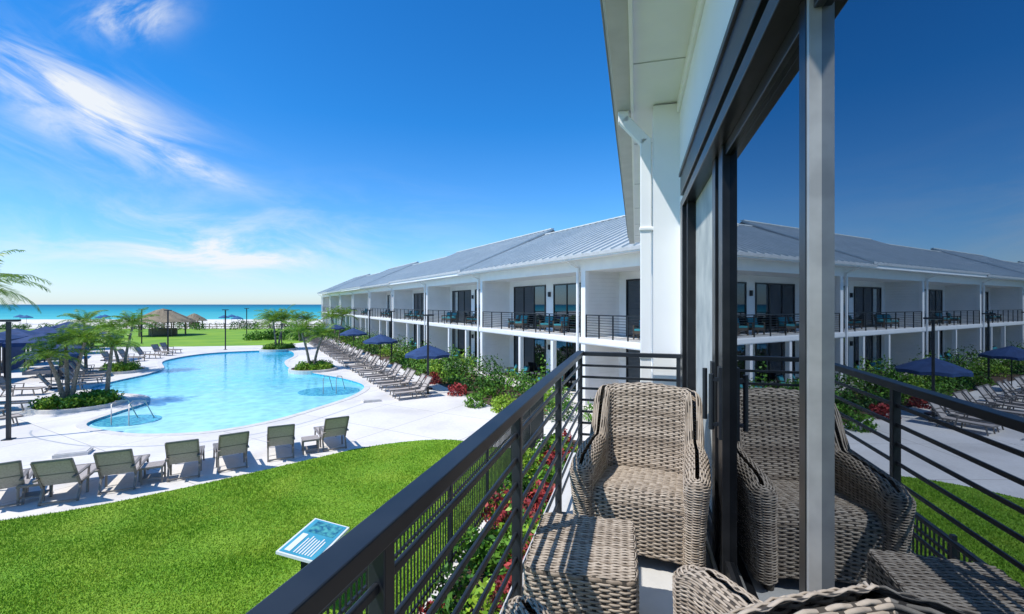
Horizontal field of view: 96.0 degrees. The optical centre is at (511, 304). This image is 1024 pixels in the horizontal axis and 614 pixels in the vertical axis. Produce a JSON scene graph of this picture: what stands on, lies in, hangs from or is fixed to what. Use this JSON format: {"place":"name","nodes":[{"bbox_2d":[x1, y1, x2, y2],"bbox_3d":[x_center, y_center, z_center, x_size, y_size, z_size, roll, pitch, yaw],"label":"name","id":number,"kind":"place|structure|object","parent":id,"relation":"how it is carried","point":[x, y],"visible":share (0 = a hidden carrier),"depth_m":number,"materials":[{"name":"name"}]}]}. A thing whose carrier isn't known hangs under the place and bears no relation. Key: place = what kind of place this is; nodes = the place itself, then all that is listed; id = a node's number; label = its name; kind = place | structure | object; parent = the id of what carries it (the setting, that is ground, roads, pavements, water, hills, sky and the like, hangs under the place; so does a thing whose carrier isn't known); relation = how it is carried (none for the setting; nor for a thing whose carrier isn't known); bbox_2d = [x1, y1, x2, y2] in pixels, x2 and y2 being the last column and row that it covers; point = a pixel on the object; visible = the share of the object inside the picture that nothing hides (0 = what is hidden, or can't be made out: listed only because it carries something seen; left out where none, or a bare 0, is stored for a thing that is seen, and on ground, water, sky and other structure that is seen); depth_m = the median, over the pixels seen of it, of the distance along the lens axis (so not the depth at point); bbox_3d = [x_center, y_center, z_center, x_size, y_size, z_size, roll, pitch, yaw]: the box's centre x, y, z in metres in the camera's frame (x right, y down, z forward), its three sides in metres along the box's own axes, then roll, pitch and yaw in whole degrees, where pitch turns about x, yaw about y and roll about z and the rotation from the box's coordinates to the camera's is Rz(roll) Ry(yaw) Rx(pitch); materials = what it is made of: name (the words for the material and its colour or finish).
{"place":"outdoors","nodes":[
{"label":"outdoors","id":0,"kind":"place"},
{"bbox_2d":[52,447,93,458],"bbox_3d":[-13.900,4.689,14.600,0.840,0.120,0.560,0,0,-29],"label":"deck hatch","id":1,"kind":"object","parent":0,"point":[73,452],"visible":1,"depth_m":14.48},
{"bbox_2d":[0,304,320,318],"bbox_3d":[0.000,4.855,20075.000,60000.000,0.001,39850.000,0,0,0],"label":"sea","id":2,"kind":"structure","parent":0,"point":[210,311],"depth_m":442.17,"materials":[{"name":"liquid"}]},
{"bbox_2d":[0,319,320,328],"bbox_3d":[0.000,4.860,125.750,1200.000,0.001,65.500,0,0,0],"label":"beach sand","id":3,"kind":"structure","parent":0,"point":[34,323],"depth_m":124.01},
{"bbox_2d":[187,313,206,325],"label":"tiki hut","id":4,"kind":"object","parent":3,"relation":"on","point":[194,316],"visible":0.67,"depth_m":99.15,"materials":[{"name":"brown wood"}]},
{"bbox_2d":[28,329,305,346],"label":"lawn","id":5,"kind":"structure","parent":0,"point":[205,337],"depth_m":63.74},
{"bbox_2d":[130,308,195,336],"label":"tiki hut","id":6,"kind":"object","parent":5,"relation":"on","point":[174,317],"visible":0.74,"depth_m":70.43,"materials":[{"name":"brown wood"}]},
{"bbox_2d":[288,309,320,340],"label":"palm tree","id":7,"kind":"object","parent":5,"relation":"on","point":[303,317],"visible":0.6,"depth_m":59.80,"materials":[{"name":"green plant"}]},
{"bbox_2d":[0,439,502,613],"bbox_3d":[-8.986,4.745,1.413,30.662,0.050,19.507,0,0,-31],"label":"lawn","id":8,"kind":"structure","parent":0,"point":[310,488],"depth_m":9.14,"materials":[{"name":"plant"}]},
{"bbox_2d":[276,518,348,568],"bbox_3d":[-3.140,4.195,7.349,0.620,1.050,1.080,0,0,7],"label":"information sign","id":9,"kind":"object","parent":8,"relation":"on","point":[312,540],"visible":0.76,"depth_m":7.26,"materials":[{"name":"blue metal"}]},
{"bbox_2d":[0,329,575,391],"bbox_3d":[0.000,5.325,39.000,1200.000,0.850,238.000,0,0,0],"label":"ground","id":10,"kind":"structure","parent":0,"point":[2,330],"depth_m":51.25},
{"bbox_2d":[0,318,351,340],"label":"dune vegetation","id":11,"kind":"object","parent":10,"relation":"on","point":[268,335],"visible":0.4,"depth_m":88.17,"materials":[{"name":"green plant"}]},
{"bbox_2d":[120,323,314,328],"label":"beach fence","id":12,"kind":"object","parent":10,"relation":"on","point":[216,326],"visible":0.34,"depth_m":92.02,"materials":[{"name":"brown wood"}]},
{"bbox_2d":[332,338,545,407],"bbox_3d":[-19.819,4.840,57.775,3.400,0.220,82.500,0,0,-30],"label":"hedge bed","id":13,"kind":"object","parent":10,"relation":"on","point":[387,357],"depth_m":27.23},
{"bbox_2d":[309,322,554,405],"bbox_3d":[-19.330,4.264,56.942,4.407,3.530,81.276,0,0,-30],"label":"hedge","id":14,"kind":"object","parent":13,"relation":"on","point":[489,381],"visible":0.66,"depth_m":28.23,"materials":[{"name":"green plant"}]},
{"bbox_2d":[424,371,593,421],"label":"flower shrubs","id":15,"kind":"object","parent":10,"relation":"on","point":[479,398],"visible":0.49,"depth_m":21.02,"materials":[{"name":"green plant"}]},
{"bbox_2d":[0,336,593,613],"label":"pool deck","id":16,"kind":"structure","parent":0,"point":[438,413],"depth_m":17.09,"materials":[{"name":"concrete"}]},
{"bbox_2d":[0,319,20,440],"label":"lamp post","id":17,"kind":"object","parent":16,"relation":"on","point":[8,379],"visible":1,"depth_m":16.16,"materials":[{"name":"black metal"}]},
{"bbox_2d":[0,413,23,425],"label":"lounge chair","id":18,"kind":"object","parent":16,"relation":"on","point":[15,416],"visible":0.94,"depth_m":18.14,"materials":[{"name":"plastic"}]},
{"bbox_2d":[0,333,25,372],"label":"pool cabana","id":19,"kind":"object","parent":16,"relation":"on","point":[16,351],"visible":0.48,"depth_m":33.20,"materials":[{"name":"fabric"}]},
{"bbox_2d":[0,396,33,410],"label":"lounge chair","id":20,"kind":"object","parent":16,"relation":"on","point":[21,402],"visible":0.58,"depth_m":20.75,"materials":[{"name":"fabric"}]},
{"bbox_2d":[0,460,34,507],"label":"lounge chair","id":21,"kind":"object","parent":16,"relation":"on","point":[14,474],"visible":0.75,"depth_m":10.77,"materials":[{"name":"fabric"}]},
{"bbox_2d":[0,376,45,396],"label":"lounge chair","id":22,"kind":"object","parent":16,"relation":"on","point":[2,383],"visible":0.91,"depth_m":23.99,"materials":[{"name":"fabric"}]},
{"bbox_2d":[0,329,45,364],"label":"pool cabana","id":23,"kind":"object","parent":16,"relation":"on","point":[22,332],"visible":0.2,"depth_m":35.77,"materials":[{"name":"fabric"}]},
{"bbox_2d":[0,249,53,313],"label":"palm tree","id":24,"kind":"object","parent":16,"relation":"on","point":[5,276],"visible":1,"depth_m":21.16,"materials":[{"name":"green plant"}]},
{"bbox_2d":[16,478,49,505],"bbox_3d":[-11.600,4.521,11.200,0.500,0.455,0.500,0,0,-29],"label":"pool side table","id":25,"kind":"object","parent":16,"relation":"on","point":[27,484],"visible":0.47,"depth_m":11.06,"materials":[{"name":"plastic"}]},
{"bbox_2d":[2,332,78,378],"bbox_3d":[-31.500,3.325,31.000,2.800,2.850,3.200,0,0,-27],"label":"pool cabana","id":26,"kind":"object","parent":16,"relation":"on","point":[22,342],"visible":0.45,"depth_m":29.97,"materials":[{"name":"fabric"}]},
{"bbox_2d":[26,326,68,351],"bbox_3d":[-40.500,3.325,40.000,2.800,2.850,3.200,0,0,-38],"label":"pool cabana","id":27,"kind":"object","parent":16,"relation":"on","point":[46,329],"visible":0.07,"depth_m":39.36,"materials":[{"name":"blue fabric"}]},
{"bbox_2d":[17,346,78,389],"bbox_3d":[-25.900,3.475,25.900,2.442,2.550,2.442,0,0,-25],"label":"patio umbrella","id":28,"kind":"object","parent":16,"relation":"on","point":[74,354],"visible":0.28,"depth_m":25.79,"materials":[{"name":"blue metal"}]},
{"bbox_2d":[36,373,86,392],"bbox_3d":[-24.728,4.245,25.324,1.915,1.031,0.680,0,0,-36],"label":"lounge chair","id":29,"kind":"object","parent":16,"relation":"on","point":[43,380],"visible":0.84,"depth_m":25.06,"materials":[{"name":"fabric"}]},
{"bbox_2d":[30,457,103,505],"bbox_3d":[-11.121,4.184,11.635,0.762,1.155,2.145,0,0,-25],"label":"lounge chair","id":30,"kind":"object","parent":16,"relation":"on","point":[51,473],"visible":0.93,"depth_m":10.95,"materials":[{"name":"fabric"}]},
{"bbox_2d":[25,389,126,414],"bbox_3d":[-20.300,4.516,21.600,3.500,1.089,3.500,0,0,0],"label":"round planter","id":31,"kind":"object","parent":16,"relation":"on","point":[87,400],"visible":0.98,"depth_m":20.86,"materials":[{"name":"green plant"}]},
{"bbox_2d":[11,322,123,397],"bbox_3d":[-20.697,2.736,21.535,3.733,3.848,3.816,0,0,42],"label":"palm tree","id":32,"kind":"object","parent":31,"relation":"on","point":[73,338],"visible":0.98,"depth_m":21.32,"materials":[{"name":"green plant"}]},
{"bbox_2d":[81,329,141,394],"bbox_3d":[-19.403,2.915,22.389,2.239,3.475,2.535,0,0,-26],"label":"palm tree","id":33,"kind":"object","parent":31,"relation":"on","point":[115,341],"visible":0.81,"depth_m":22.33,"materials":[{"name":"green plant"}]},
{"bbox_2d":[55,309,108,370],"bbox_3d":[-30.540,2.535,32.822,2.864,4.432,2.852,0,0,42],"label":"palm tree","id":34,"kind":"object","parent":16,"relation":"on","point":[79,319],"visible":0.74,"depth_m":32.84,"materials":[{"name":"green plant"}]},
{"bbox_2d":[59,367,104,382],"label":"lounge chair","id":35,"kind":"object","parent":16,"relation":"on","point":[80,377],"visible":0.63,"depth_m":27.59,"materials":[{"name":"fabric"}]},
{"bbox_2d":[63,366,105,381],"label":"lounge chair","id":36,"kind":"object","parent":16,"relation":"on","point":[92,374],"visible":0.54,"depth_m":28.79,"materials":[{"name":"fabric"}]},
{"bbox_2d":[69,362,106,376],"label":"lounge chair","id":37,"kind":"object","parent":16,"relation":"on","point":[72,365],"visible":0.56,"depth_m":29.91,"materials":[{"name":"fabric"}]},
{"bbox_2d":[101,351,130,362],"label":"lounge chair","id":38,"kind":"object","parent":16,"relation":"on","point":[106,357],"visible":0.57,"depth_m":36.40,"materials":[{"name":"fabric"}]},
{"bbox_2d":[93,448,149,494],"bbox_3d":[-10.333,4.184,12.280,0.762,1.155,2.145,0,0,-28],"label":"lounge chair","id":39,"kind":"object","parent":16,"relation":"on","point":[113,462],"visible":0.97,"depth_m":11.59,"materials":[{"name":"fabric"}]},
{"bbox_2d":[95,360,148,374],"bbox_3d":[-27.600,4.458,32.600,3.000,1.118,3.000,0,0,0],"label":"round planter","id":40,"kind":"object","parent":16,"relation":"on","point":[121,367],"visible":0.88,"depth_m":32.02,"materials":[{"name":"green plant"}]},
{"bbox_2d":[78,307,159,363],"bbox_3d":[-27.535,2.422,32.466,4.454,4.472,3.118,0,0,-30],"label":"palm tree","id":41,"kind":"object","parent":40,"relation":"on","point":[131,320],"visible":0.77,"depth_m":32.42,"materials":[{"name":"green plant"}]},
{"bbox_2d":[118,349,146,361],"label":"lounge chair","id":42,"kind":"object","parent":16,"relation":"on","point":[121,352],"visible":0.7,"depth_m":38.41,"materials":[{"name":"plastic"}]},
{"bbox_2d":[134,347,160,358],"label":"lounge chair","id":43,"kind":"object","parent":16,"relation":"on","point":[140,352],"visible":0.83,"depth_m":40.37,"materials":[{"name":"fabric"}]},
{"bbox_2d":[140,460,166,485],"bbox_3d":[-9.650,4.521,12.400,0.500,0.455,0.500,0,0,-29],"label":"pool side table","id":44,"kind":"object","parent":16,"relation":"on","point":[161,464],"visible":0.96,"depth_m":12.31,"materials":[{"name":"plastic"}]},
{"bbox_2d":[151,344,173,355],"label":"lounge chair","id":45,"kind":"object","parent":16,"relation":"on","point":[155,347],"visible":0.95,"depth_m":43.08,"materials":[{"name":"fabric"}]},
{"bbox_2d":[164,310,171,353],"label":"lamp post","id":46,"kind":"object","parent":16,"relation":"on","point":[168,330],"visible":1,"depth_m":44.15,"materials":[{"name":"black metal"}]},
{"bbox_2d":[165,439,204,481],"bbox_3d":[-9.259,4.184,13.106,0.762,1.155,2.145,0,0,-30],"label":"lounge chair","id":47,"kind":"object","parent":16,"relation":"on","point":[185,451],"visible":1,"depth_m":12.41,"materials":[{"name":"fabric"}]},
{"bbox_2d":[29,403,362,446],"bbox_3d":[-19.855,4.746,31.660,16.168,0.001,36.488,0,0,-35],"label":"deck drain","id":48,"kind":"object","parent":16,"relation":"on","point":[30,432],"visible":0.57,"depth_m":15.96,"materials":[{"name":"paint"}]},
{"bbox_2d":[75,350,369,435],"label":"swimming pool","id":49,"kind":"structure","parent":16,"relation":"on","point":[203,393],"depth_m":24.76,"materials":[{"name":"liquid"}]},
{"bbox_2d":[213,431,249,472],"bbox_3d":[-8.413,4.184,13.761,0.762,1.155,2.145,0,0,-37],"label":"lounge chair","id":50,"kind":"object","parent":16,"relation":"on","point":[231,443],"visible":1,"depth_m":13.12,"materials":[{"name":"fabric"}]},
{"bbox_2d":[259,342,297,351],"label":"round planter","id":51,"kind":"object","parent":16,"relation":"on","point":[282,347],"visible":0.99,"depth_m":47.50,"materials":[{"name":"concrete"}]},
{"bbox_2d":[252,304,299,345],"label":"palm tree","id":52,"kind":"object","parent":51,"relation":"on","point":[275,317],"visible":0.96,"depth_m":47.97,"materials":[{"name":"green plant"}]},
{"bbox_2d":[267,424,294,461],"bbox_3d":[-7.383,4.184,14.680,0.762,1.155,2.145,0,0,-28],"label":"lounge chair","id":53,"kind":"object","parent":16,"relation":"on","point":[277,435],"visible":1,"depth_m":13.95,"materials":[{"name":"fabric"}]},
{"bbox_2d":[301,435,319,454],"bbox_3d":[-6.500,4.521,14.850,0.500,0.455,0.500,0,0,-29],"label":"pool side table","id":54,"kind":"object","parent":16,"relation":"on","point":[309,439],"visible":1,"depth_m":14.76,"materials":[{"name":"plastic"}]},
{"bbox_2d":[288,359,337,374],"bbox_3d":[-14.400,4.499,33.400,3.300,1.036,3.300,0,0,0],"label":"round planter","id":55,"kind":"object","parent":16,"relation":"on","point":[306,368],"visible":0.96,"depth_m":32.60,"materials":[{"name":"concrete"}]},
{"bbox_2d":[275,318,339,364],"bbox_3d":[-14.782,2.840,33.590,4.289,3.639,3.157,0,0,0],"label":"palm tree","id":56,"kind":"object","parent":55,"relation":"in","point":[323,332],"visible":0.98,"depth_m":33.51,"materials":[{"name":"green plant"}]},
{"bbox_2d":[313,416,348,451],"bbox_3d":[-6.148,4.184,15.620,0.762,1.155,2.145,0,0,-33],"label":"lounge chair","id":57,"kind":"object","parent":16,"relation":"on","point":[335,426],"visible":0.98,"depth_m":14.97,"materials":[{"name":"fabric"}]},
{"bbox_2d":[315,305,357,341],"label":"palm tree","id":58,"kind":"object","parent":16,"relation":"on","point":[342,312],"visible":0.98,"depth_m":57.87,"materials":[{"name":"green plant"}]},
{"bbox_2d":[340,327,366,353],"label":"patio umbrella","id":59,"kind":"object","parent":16,"relation":"on","point":[353,331],"visible":0.87,"depth_m":43.31,"materials":[{"name":"blue fabric"}]},
{"bbox_2d":[344,353,370,366],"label":"lounge chair","id":60,"kind":"object","parent":16,"relation":"on","point":[364,359],"visible":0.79,"depth_m":35.02,"materials":[{"name":"plastic"}]},
{"bbox_2d":[351,356,379,372],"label":"lounge chair","id":61,"kind":"object","parent":16,"relation":"on","point":[375,361],"visible":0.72,"depth_m":32.79,"materials":[{"name":"fabric"}]},
{"bbox_2d":[361,397,380,402],"bbox_3d":[-6.900,4.689,22.600,0.840,0.120,0.560,0,0,-29],"label":"deck hatch","id":62,"kind":"object","parent":16,"relation":"on","point":[370,400],"visible":1,"depth_m":22.44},
{"bbox_2d":[356,358,385,375],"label":"lounge chair","id":63,"kind":"object","parent":16,"relation":"on","point":[381,364],"visible":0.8,"depth_m":31.25,"materials":[{"name":"plastic"}]},
{"bbox_2d":[359,360,389,377],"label":"lounge chair","id":64,"kind":"object","parent":16,"relation":"on","point":[382,369],"visible":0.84,"depth_m":30.40,"materials":[{"name":"fabric"}]},
{"bbox_2d":[363,333,397,363],"bbox_3d":[-10.020,3.475,35.092,2.442,2.550,2.442,0,0,13],"label":"patio umbrella","id":65,"kind":"object","parent":16,"relation":"on","point":[380,338],"visible":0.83,"depth_m":34.39,"materials":[{"name":"fabric"}]},
{"bbox_2d":[364,363,397,380],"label":"lounge chair","id":66,"kind":"object","parent":16,"relation":"on","point":[393,367],"visible":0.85,"depth_m":28.95,"materials":[{"name":"fabric"}]},
{"bbox_2d":[368,364,401,384],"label":"lounge chair","id":67,"kind":"object","parent":16,"relation":"on","point":[397,369],"visible":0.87,"depth_m":28.17,"materials":[{"name":"fabric"}]},
{"bbox_2d":[375,368,410,388],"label":"lounge chair","id":68,"kind":"object","parent":16,"relation":"on","point":[406,372],"visible":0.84,"depth_m":26.61,"materials":[{"name":"fabric"}]},
{"bbox_2d":[379,369,415,391],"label":"lounge chair","id":69,"kind":"object","parent":16,"relation":"on","point":[410,375],"visible":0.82,"depth_m":25.88,"materials":[{"name":"fabric"}]},
{"bbox_2d":[387,373,425,396],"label":"lounge chair","id":70,"kind":"object","parent":16,"relation":"on","point":[421,379],"visible":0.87,"depth_m":24.28,"materials":[{"name":"fabric"}]},
{"bbox_2d":[392,376,432,400],"bbox_3d":[-5.052,4.245,23.405,1.915,1.031,0.680,0,0,-32],"label":"lounge chair","id":71,"kind":"object","parent":16,"relation":"on","point":[425,384],"visible":1,"depth_m":23.50,"materials":[{"name":"fabric"}]},
{"bbox_2d":[405,345,449,389],"bbox_3d":[-4.741,3.475,25.900,2.442,2.550,2.442,0,0,40],"label":"patio umbrella","id":72,"kind":"object","parent":16,"relation":"on","point":[421,353],"visible":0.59,"depth_m":25.17,"materials":[{"name":"blue fabric"}]},
{"bbox_2d":[422,314,433,394],"bbox_3d":[-4.450,2.640,24.400,0.600,4.220,0.280,0,0,-17],"label":"lamp post","id":73,"kind":"object","parent":16,"relation":"on","point":[427,315],"visible":0.96,"depth_m":24.34,"materials":[{"name":"black metal"}]},
{"bbox_2d":[320,395,543,613],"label":"picket fence","id":74,"kind":"object","parent":16,"relation":"on","point":[462,510],"visible":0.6,"depth_m":8.13,"materials":[{"name":"black metal"}]},
{"bbox_2d":[322,271,618,405],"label":"party walls and columns","id":75,"kind":"structure","parent":16,"relation":"on","point":[599,293],"depth_m":31.68,"materials":[{"name":"white"}]},
{"bbox_2d":[434,439,583,613],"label":"planting bed","id":76,"kind":"object","parent":16,"relation":"on","point":[481,578],"visible":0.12,"depth_m":7.96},
{"bbox_2d":[418,428,577,613],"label":"garden shrubs","id":77,"kind":"object","parent":76,"relation":"on","point":[482,550],"visible":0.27,"depth_m":8.37,"materials":[{"name":"green plant"}]},
{"bbox_2d":[387,271,639,390],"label":"walls","id":78,"kind":"structure","parent":16,"relation":"on","point":[623,278],"depth_m":28.07,"materials":[{"name":"white"}]},
{"bbox_2d":[317,215,639,293],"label":"roof","id":79,"kind":"structure","parent":78,"relation":"on","point":[610,235],"depth_m":31.48,"materials":[{"name":"metal"}]},
{"bbox_2d":[318,249,639,296],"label":"beam and soffit","id":80,"kind":"structure","parent":78,"relation":"attached to","point":[623,261],"depth_m":26.30,"materials":[{"name":"paint"}]},
{"bbox_2d":[319,261,578,401],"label":"downspouts","id":81,"kind":"object","parent":80,"relation":"attached to","point":[577,304],"visible":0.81,"depth_m":31.46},
{"bbox_2d":[322,307,639,341],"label":"balcony railings","id":82,"kind":"object","parent":78,"relation":"attached to","point":[512,322],"visible":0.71,"depth_m":26.14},
{"bbox_2d":[322,312,639,349],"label":"balcony slab","id":83,"kind":"structure","parent":78,"relation":"attached to","point":[616,342],"depth_m":25.60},
{"bbox_2d":[514,315,528,328],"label":"patio chair","id":84,"kind":"object","parent":83,"relation":"on","point":[520,323],"visible":0.81,"depth_m":28.93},
{"bbox_2d":[539,316,554,331],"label":"patio chair","id":85,"kind":"object","parent":83,"relation":"on","point":[545,325],"visible":0.65,"depth_m":26.43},
{"bbox_2d":[553,316,569,332],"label":"patio chair","id":86,"kind":"object","parent":83,"relation":"on","point":[560,326],"visible":0.81,"depth_m":25.49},
{"bbox_2d":[633,319,639,338],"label":"patio chair","id":87,"kind":"object","parent":83,"relation":"on","point":[636,331],"visible":0.32,"depth_m":20.35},
{"bbox_2d":[387,279,639,388],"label":"door frames","id":88,"kind":"structure","parent":16,"relation":"on","point":[627,280],"depth_m":29.36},
{"bbox_2d":[389,292,457,352],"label":"curtains","id":89,"kind":"object","parent":88,"relation":"attached to","point":[456,311],"visible":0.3,"depth_m":40.32,"materials":[{"name":"fabric"}]},
{"bbox_2d":[388,280,639,387],"bbox_3d":[-14.708,1.800,57.511,0.020,5.860,93.450,0,0,-30],"label":"door glass","id":90,"kind":"object","parent":88,"relation":"in","point":[560,299],"visible":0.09,"depth_m":28.78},
{"bbox_2d":[652,0,735,385],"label":"walls","id":91,"kind":"structure","parent":16,"relation":"on","point":[672,129],"depth_m":4.59,"materials":[{"name":"white paint"}]},
{"bbox_2d":[246,351,679,613],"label":"balcony railing","id":92,"kind":"object","parent":91,"relation":"attached to","point":[320,583],"visible":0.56,"depth_m":1.42,"materials":[{"name":"metal"}]},
{"bbox_2d":[499,452,682,613],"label":"balcony floor","id":93,"kind":"structure","parent":91,"relation":"attached to","point":[655,585],"depth_m":2.60,"materials":[{"name":"concrete"}]},
{"bbox_2d":[523,512,639,613],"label":"wicker side table","id":94,"kind":"object","parent":93,"relation":"on","point":[578,564],"visible":0.96,"depth_m":1.95,"materials":[{"name":"wicker"}]},
{"bbox_2d":[569,382,710,567],"bbox_3d":[0.860,1.060,3.040,0.817,0.974,0.869,0,0,21],"label":"wicker armchair","id":95,"kind":"object","parent":93,"relation":"on","point":[640,461],"visible":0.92,"depth_m":2.98,"materials":[{"name":"wicker"}]},
{"bbox_2d":[502,564,895,613],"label":"wicker armchair","id":96,"kind":"object","parent":93,"relation":"on","point":[699,590],"visible":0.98,"depth_m":1.45,"materials":[{"name":"wicker"}]},
{"bbox_2d":[618,110,652,382],"bbox_3d":[1.278,1.325,4.761,0.350,6.650,0.120,0,0,15],"label":"downspout","id":97,"kind":"object","parent":91,"relation":"attached to","point":[640,137],"visible":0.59,"depth_m":4.69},
{"bbox_2d":[602,0,704,243],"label":"gutter and soffit","id":98,"kind":"object","parent":91,"relation":"attached to","point":[650,44],"visible":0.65,"depth_m":3.82,"materials":[{"name":"paint"}]},
{"bbox_2d":[679,0,801,571],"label":"frame","id":99,"kind":"object","parent":91,"relation":"attached to","point":[756,32],"visible":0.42,"depth_m":2.35,"materials":[{"name":"metal"}]},
{"bbox_2d":[696,175,711,511],"bbox_3d":[1.436,0.275,3.404,0.013,2.310,1.120,0,0,15],"label":"sliding glass door","id":100,"kind":"structure","parent":99,"relation":"attached to","point":[704,280],"depth_m":3.46,"materials":[{"name":"glass"},{"name":"dark bronze metal"}]},
{"bbox_2d":[707,0,826,592],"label":"stiles","id":101,"kind":"structure","parent":99,"relation":"attached to","point":[718,522],"depth_m":2.53,"materials":[{"name":"brown metal"}]},
{"bbox_2d":[702,361,721,439],"bbox_3d":[1.171,0.550,2.709,0.064,0.400,0.320,0,0,15],"label":"handle","id":102,"kind":"object","parent":101,"relation":"attached to","point":[712,379],"visible":1,"depth_m":2.58,"materials":[{"name":"black metal"}]},
{"bbox_2d":[730,0,1023,613],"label":"glass panels","id":103,"kind":"object","parent":101,"relation":"attached to","point":[922,306],"visible":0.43,"depth_m":0.91,"materials":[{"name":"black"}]},
{"bbox_2d":[807,0,821,591],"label":"meeting stile","id":104,"kind":"object","parent":99,"relation":"attached to","point":[814,299],"visible":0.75,"depth_m":1.28,"materials":[{"name":"metal"}]},
{"bbox_2d":[0,0,624,304],"label":"sky","id":105,"kind":"structure","parent":0,"point":[152,151],"materials":[{"name":"blue"}]},
{"bbox_2d":[600,0,627,234],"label":"roof","id":106,"kind":"structure","parent":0,"point":[603,20],"depth_m":4.62,"materials":[{"name":"metal"}]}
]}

